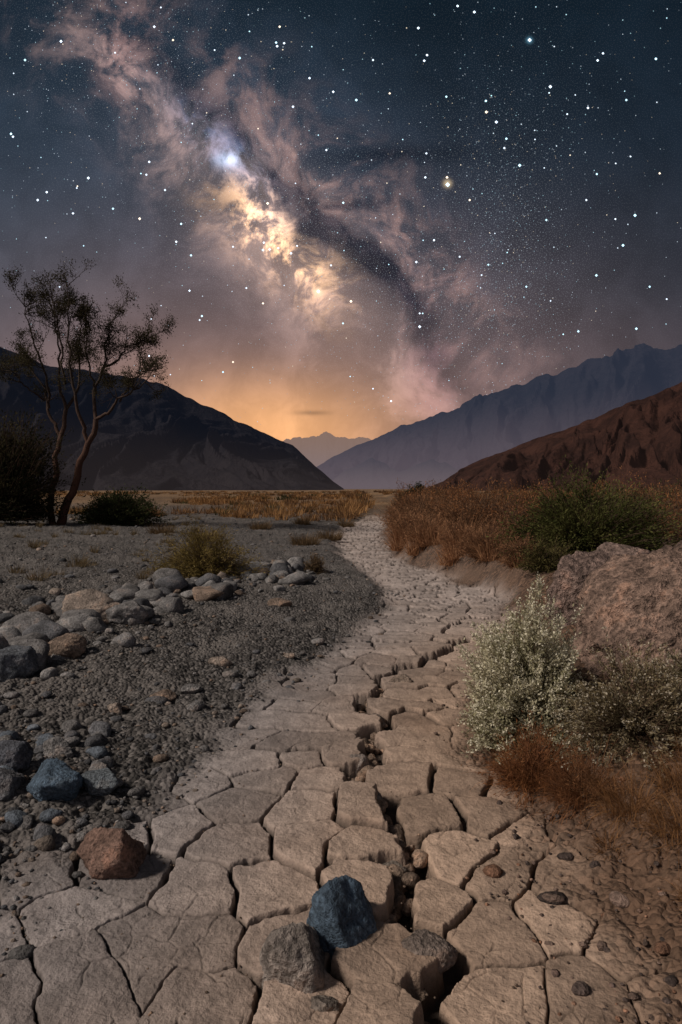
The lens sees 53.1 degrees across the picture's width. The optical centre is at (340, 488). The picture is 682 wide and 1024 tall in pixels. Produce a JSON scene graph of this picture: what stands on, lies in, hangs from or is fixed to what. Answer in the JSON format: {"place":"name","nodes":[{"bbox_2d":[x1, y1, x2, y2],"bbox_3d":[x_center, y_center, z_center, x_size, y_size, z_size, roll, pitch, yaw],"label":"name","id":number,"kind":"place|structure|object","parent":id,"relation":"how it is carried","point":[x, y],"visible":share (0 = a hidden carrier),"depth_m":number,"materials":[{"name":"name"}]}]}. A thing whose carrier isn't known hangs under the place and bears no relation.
{"place":"outdoors","nodes":[
{"label":"outdoors","id":0,"kind":"place"},
{"bbox_2d":[0,347,343,490],"bbox_3d":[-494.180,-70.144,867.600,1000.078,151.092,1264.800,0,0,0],"label":"hill","id":1,"kind":"structure","parent":0,"point":[172,439],"depth_m":511.93,"materials":[{"name":"stone"}]},
{"bbox_2d":[283,431,370,466],"bbox_3d":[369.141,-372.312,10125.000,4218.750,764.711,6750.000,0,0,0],"label":"mountain","id":2,"kind":"structure","parent":0,"point":[323,447],"depth_m":8540.01,"materials":[{"name":"grey stone"}]},
{"bbox_2d":[0,489,681,1023],"bbox_3d":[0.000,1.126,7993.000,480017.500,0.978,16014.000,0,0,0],"label":"ground","id":3,"kind":"structure","parent":0,"point":[294,839],"depth_m":3.04,"materials":[{"name":"brown soil"}]},
{"bbox_2d":[0,767,25,800],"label":"rock","id":4,"kind":"object","parent":3,"relation":"on","point":[11,781],"visible":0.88,"depth_m":3.25,"materials":[{"name":"grey stone"}]},
{"bbox_2d":[0,740,33,771],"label":"rock","id":5,"kind":"object","parent":3,"relation":"on","point":[16,754],"visible":0.73,"depth_m":3.49,"materials":[{"name":"grey stone"}]},
{"bbox_2d":[0,645,38,681],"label":"rock","id":6,"kind":"object","parent":3,"relation":"on","point":[16,661],"visible":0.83,"depth_m":5.03,"materials":[{"name":"grey stone"}]},
{"bbox_2d":[0,501,55,520],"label":"dark bush","id":7,"kind":"object","parent":3,"relation":"on","point":[31,517],"visible":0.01,"depth_m":23.76,"materials":[{"name":"plant"}]},
{"bbox_2d":[0,401,85,525],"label":"dark bush","id":8,"kind":"object","parent":3,"relation":"on","point":[21,490],"visible":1,"depth_m":20.74,"materials":[{"name":"green plant"}]},
{"bbox_2d":[26,758,83,801],"bbox_3d":[-1.354,1.412,3.266,0.254,0.203,0.224,0,0,44],"label":"rock","id":9,"kind":"object","parent":3,"relation":"on","point":[55,779],"visible":0.95,"depth_m":3.20,"materials":[{"name":"grey stone"}]},
{"bbox_2d":[43,736,73,757],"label":"rock","id":10,"kind":"object","parent":3,"relation":"on","point":[55,746],"visible":0.79,"depth_m":3.71,"materials":[{"name":"grey stone"}]},
{"bbox_2d":[48,633,86,658],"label":"rock","id":11,"kind":"object","parent":3,"relation":"on","point":[71,645],"visible":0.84,"depth_m":5.65,"materials":[{"name":"brown stone"}]},
{"bbox_2d":[0,256,177,524],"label":"desert tree","id":12,"kind":"object","parent":3,"relation":"on","point":[81,314],"visible":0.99,"depth_m":21.76,"materials":[{"name":"brown plant"}]},
{"bbox_2d":[61,589,119,620],"bbox_3d":[-2.510,1.233,7.037,0.709,0.405,0.463,0,0,0],"label":"rock","id":13,"kind":"object","parent":3,"relation":"on","point":[100,602],"visible":0.53,"depth_m":6.93,"materials":[{"name":"stone"}]},
{"bbox_2d":[81,768,119,795],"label":"rock","id":14,"kind":"object","parent":3,"relation":"on","point":[102,782],"visible":0.93,"depth_m":3.29,"materials":[{"name":"grey stone"}]},
{"bbox_2d":[76,827,146,879],"bbox_3d":[-0.916,1.478,2.712,0.233,0.287,0.248,-17,0,0],"label":"rock","id":15,"kind":"object","parent":3,"relation":"on","point":[104,853],"visible":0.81,"depth_m":2.64,"materials":[{"name":"brown stone"}]},
{"bbox_2d":[107,703,121,713],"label":"rock","id":16,"kind":"object","parent":3,"relation":"on","point":[116,708],"visible":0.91,"depth_m":4.52,"materials":[{"name":"beige stone"}]},
{"bbox_2d":[72,483,171,525],"bbox_3d":[-7.279,0.588,22.537,3.351,1.586,2.486,0,0,0],"label":"green bush","id":17,"kind":"object","parent":3,"relation":"on","point":[117,510],"visible":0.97,"depth_m":22.05,"materials":[{"name":"green plant"}]},
{"bbox_2d":[105,600,148,624],"bbox_3d":[-2.161,1.277,6.922,0.455,0.289,0.334,0,0,0],"label":"rock","id":18,"kind":"object","parent":3,"relation":"on","point":[122,613],"visible":0.84,"depth_m":6.79,"materials":[{"name":"grey stone"}]},
{"bbox_2d":[0,557,317,846],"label":"rock pile","id":19,"kind":"object","parent":3,"relation":"on","point":[36,628],"visible":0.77,"depth_m":6.56,"materials":[{"name":"grey stone"}]},
{"bbox_2d":[149,689,176,700],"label":"rock","id":20,"kind":"object","parent":3,"relation":"on","point":[170,695],"visible":0.77,"depth_m":4.77,"materials":[{"name":"brown stone"}]},
{"bbox_2d":[0,513,356,580],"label":"dry grass","id":21,"kind":"structure","parent":3,"relation":"on","point":[300,540],"depth_m":17.17,"materials":[{"name":"brown plant"}]},
{"bbox_2d":[181,684,202,693],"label":"rock","id":22,"kind":"object","parent":3,"relation":"on","point":[190,688],"visible":1,"depth_m":4.93,"materials":[{"name":"grey stone"}]},
{"bbox_2d":[187,700,204,710],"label":"rock","id":23,"kind":"object","parent":3,"relation":"on","point":[197,705],"visible":0.98,"depth_m":4.58,"materials":[{"name":"grey stone"}]},
{"bbox_2d":[141,516,269,578],"bbox_3d":[-2.038,0.925,10.314,1.756,1.058,1.632,0,0,-34],"label":"desert bush","id":24,"kind":"object","parent":3,"relation":"on","point":[203,559],"visible":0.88,"depth_m":10.16,"materials":[{"name":"green plant"}]},
{"bbox_2d":[208,656,232,666],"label":"rock","id":25,"kind":"object","parent":3,"relation":"on","point":[222,661],"visible":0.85,"depth_m":5.54,"materials":[{"name":"beige stone"}]},
{"bbox_2d":[267,598,291,606],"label":"rock","id":26,"kind":"object","parent":3,"relation":"on","point":[280,602],"visible":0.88,"depth_m":7.96,"materials":[{"name":"brown stone"}]},
{"bbox_2d":[283,653,294,657],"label":"rock","id":27,"kind":"object","parent":3,"relation":"on","point":[289,655],"visible":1,"depth_m":5.91,"materials":[{"name":"beige stone"}]},
{"bbox_2d":[13,621,571,1023],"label":"mud rubble","id":28,"kind":"object","parent":3,"relation":"on","point":[404,882],"visible":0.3,"depth_m":2.79,"materials":[{"name":"brown soil"}]},
{"bbox_2d":[382,860,406,872],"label":"rock","id":29,"kind":"object","parent":28,"relation":"on","point":[394,862],"visible":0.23,"depth_m":2.75,"materials":[{"name":"grey stone"}]},
{"bbox_2d":[259,922,328,993],"bbox_3d":[-0.147,1.504,2.138,0.234,0.351,0.246,14,0,0],"label":"rock","id":30,"kind":"object","parent":3,"relation":"on","point":[292,954],"visible":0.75,"depth_m":2.05,"materials":[{"name":"grey stone"}]},
{"bbox_2d":[303,552,325,574],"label":"desert bush","id":31,"kind":"object","parent":3,"relation":"on","point":[316,564],"visible":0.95,"depth_m":11.14,"materials":[{"name":"brown plant"}]},
{"bbox_2d":[310,995,339,1011],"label":"rock","id":32,"kind":"object","parent":3,"relation":"on","point":[322,1003],"visible":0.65,"depth_m":1.96,"materials":[{"name":"grey stone"}]},
{"bbox_2d":[306,875,376,960],"bbox_3d":[0.010,1.447,2.270,0.266,0.333,0.230,-12,5,-22],"label":"rock","id":33,"kind":"object","parent":3,"relation":"on","point":[341,915],"visible":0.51,"depth_m":2.21,"materials":[{"name":"grey stone"}]},
{"bbox_2d":[350,754,367,772],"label":"rock","id":34,"kind":"object","parent":3,"relation":"on","point":[363,760],"visible":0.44,"depth_m":3.71,"materials":[{"name":"grey stone"}]},
{"bbox_2d":[377,792,382,799],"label":"rock","id":35,"kind":"object","parent":3,"relation":"on","point":[379,796],"visible":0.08,"depth_m":3.33,"materials":[{"name":"stone"}]},
{"bbox_2d":[388,674,412,682],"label":"rock","id":36,"kind":"object","parent":3,"relation":"on","point":[401,678],"visible":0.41,"depth_m":5.28,"materials":[{"name":"beige stone"}]},
{"bbox_2d":[375,504,434,550],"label":"dry grass clump","id":37,"kind":"object","parent":3,"relation":"on","point":[395,537],"visible":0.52,"depth_m":15.23,"materials":[{"name":"brown plant"}]},
{"bbox_2d":[374,477,435,526],"bbox_3d":[2.091,0.734,20.358,2.470,2.172,2.904,0,0,0],"label":"dry grass clump","id":38,"kind":"object","parent":3,"relation":"on","point":[380,516],"visible":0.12,"depth_m":20.40,"materials":[{"name":"brown plant"}]},
{"bbox_2d":[379,490,435,543],"bbox_3d":[1.829,0.880,17.852,2.196,1.737,2.065,0,0,-45],"label":"dry grass clump","id":39,"kind":"object","parent":3,"relation":"on","point":[401,511],"visible":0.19,"depth_m":17.69,"materials":[{"name":"brown plant"}]},
{"bbox_2d":[397,505,452,559],"bbox_3d":[1.723,1.005,13.734,1.663,1.347,1.462,0,0,0],"label":"dry grass clump","id":40,"kind":"object","parent":3,"relation":"on","point":[426,535],"visible":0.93,"depth_m":13.63,"materials":[{"name":"brown plant"}]},
{"bbox_2d":[401,929,457,973],"bbox_3d":[0.281,1.492,2.186,0.156,0.111,0.150,0,0,-42],"label":"rock","id":41,"kind":"object","parent":3,"relation":"on","point":[424,942],"visible":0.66,"depth_m":2.16,"materials":[{"name":"grey stone"}]},
{"bbox_2d":[412,495,478,525],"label":"dry grass clump","id":42,"kind":"object","parent":3,"relation":"on","point":[430,516],"visible":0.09,"depth_m":16.97,"materials":[{"name":"brown plant"}]},
{"bbox_2d":[426,511,494,569],"bbox_3d":[2.149,0.923,12.128,1.502,1.247,1.618,0,0,0],"label":"dry grass clump","id":43,"kind":"object","parent":3,"relation":"on","point":[449,542],"visible":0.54,"depth_m":12.04,"materials":[{"name":"brown plant"}]},
{"bbox_2d":[434,500,504,534],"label":"dry grass clump","id":44,"kind":"object","parent":3,"relation":"on","point":[464,516],"visible":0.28,"depth_m":14.22,"materials":[{"name":"brown plant"}]},
{"bbox_2d":[443,514,517,565],"bbox_3d":[2.367,0.965,10.975,1.450,1.231,1.559,0,0,0],"label":"dry grass clump","id":45,"kind":"object","parent":3,"relation":"on","point":[480,550],"visible":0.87,"depth_m":10.85,"materials":[{"name":"brown plant"}]},
{"bbox_2d":[454,497,526,524],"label":"dry grass clump","id":46,"kind":"object","parent":3,"relation":"on","point":[499,510],"visible":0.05,"depth_m":15.32,"materials":[{"name":"brown plant"}]},
{"bbox_2d":[468,505,529,543],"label":"dry grass clump","id":47,"kind":"object","parent":3,"relation":"on","point":[505,522],"visible":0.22,"depth_m":12.07,"materials":[{"name":"brown plant"}]},
{"bbox_2d":[488,530,545,574],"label":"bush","id":48,"kind":"object","parent":3,"relation":"on","point":[509,562],"visible":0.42,"depth_m":9.82,"materials":[{"name":"brown plant"}]},
{"bbox_2d":[455,574,596,764],"bbox_3d":[1.061,1.008,3.908,0.886,1.094,0.845,0,0,0],"label":"sage shrub","id":49,"kind":"object","parent":3,"relation":"on","point":[522,673],"visible":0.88,"depth_m":3.79,"materials":[{"name":"green plant"}]},
{"bbox_2d":[381,466,681,544],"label":"desert brush","id":50,"kind":"object","parent":3,"relation":"on","point":[461,495],"visible":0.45,"depth_m":16.03,"materials":[{"name":"brown plant"}]},
{"bbox_2d":[511,534,577,574],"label":"green bush","id":51,"kind":"object","parent":3,"relation":"on","point":[547,562],"visible":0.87,"depth_m":9.02,"materials":[{"name":"green plant"}]},
{"bbox_2d":[456,710,640,830],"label":"orange grass","id":52,"kind":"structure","parent":3,"relation":"on","point":[524,772],"depth_m":3.27,"materials":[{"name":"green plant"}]},
{"bbox_2d":[545,549,620,627],"bbox_3d":[2.157,0.905,5.622,0.858,0.795,0.710,0,0,22],"label":"boulder","id":53,"kind":"object","parent":3,"relation":"on","point":[573,572],"visible":0.28,"depth_m":5.48,"materials":[{"name":"brown stone"}]},
{"bbox_2d":[485,455,681,559],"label":"green bush","id":54,"kind":"object","parent":3,"relation":"on","point":[587,522],"visible":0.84,"depth_m":9.87,"materials":[{"name":"green plant"}]},
{"bbox_2d":[532,627,681,780],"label":"sage shrub","id":55,"kind":"object","parent":3,"relation":"on","point":[630,715],"visible":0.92,"depth_m":3.35,"materials":[{"name":"green plant"}]},
{"bbox_2d":[565,540,681,684],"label":"boulder","id":56,"kind":"object","parent":3,"relation":"on","point":[634,598],"visible":0.55,"depth_m":4.25,"materials":[{"name":"brown stone"}]},
{"bbox_2d":[597,542,649,554],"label":"boulder","id":57,"kind":"object","parent":3,"relation":"on","point":[611,548],"visible":0.32,"depth_m":6.52,"materials":[{"name":"stone"}]},
{"bbox_2d":[566,709,681,918],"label":"dry grass","id":58,"kind":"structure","parent":3,"relation":"on","point":[638,805],"depth_m":2.84,"materials":[{"name":"brown plant"}]},
{"bbox_2d":[643,642,681,716],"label":"sage shrub","id":59,"kind":"object","parent":3,"relation":"on","point":[679,662],"visible":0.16,"depth_m":3.70,"materials":[{"name":"green plant"}]},
{"bbox_2d":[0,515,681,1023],"bbox_3d":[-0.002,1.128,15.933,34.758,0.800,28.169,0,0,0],"label":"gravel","id":60,"kind":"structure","parent":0,"point":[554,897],"depth_m":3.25,"materials":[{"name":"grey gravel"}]},
{"bbox_2d":[0,0,681,440],"label":"sky","id":61,"kind":"structure","parent":0,"point":[203,349],"materials":[{"name":"blue"}]},
{"bbox_2d":[3,0,680,424],"bbox_3d":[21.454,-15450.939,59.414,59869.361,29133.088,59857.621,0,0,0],"label":"stars","id":62,"kind":"object","parent":61,"relation":"in","point":[361,194],"visible":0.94,"depth_m":26747.91,"materials":[{"name":"white"}]},
{"bbox_2d":[46,485,680,521],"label":"grass field","id":63,"kind":"structure","parent":0,"point":[351,507],"depth_m":46.02,"materials":[{"name":"brown plant"}]},
{"bbox_2d":[399,481,424,499],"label":"green bush","id":64,"kind":"object","parent":63,"relation":"on","point":[414,486],"visible":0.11,"depth_m":41.87,"materials":[{"name":"green plant"}]},
{"bbox_2d":[332,458,457,488],"bbox_3d":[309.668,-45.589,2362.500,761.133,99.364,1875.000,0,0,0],"label":"foothill","id":65,"kind":"structure","parent":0,"point":[370,473],"depth_m":1854.11,"materials":[{"name":"grey stone"}]},
{"bbox_2d":[317,343,681,479],"bbox_3d":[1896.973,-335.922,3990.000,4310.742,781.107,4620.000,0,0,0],"label":"mountain","id":66,"kind":"structure","parent":0,"point":[474,429],"depth_m":2968.04,"materials":[{"name":"stone"}]},
{"bbox_2d":[426,382,681,490],"bbox_3d":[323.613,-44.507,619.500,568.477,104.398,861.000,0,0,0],"label":"hill","id":67,"kind":"structure","parent":0,"point":[641,437],"depth_m":366.71,"materials":[{"name":"brown stone"}]}
]}

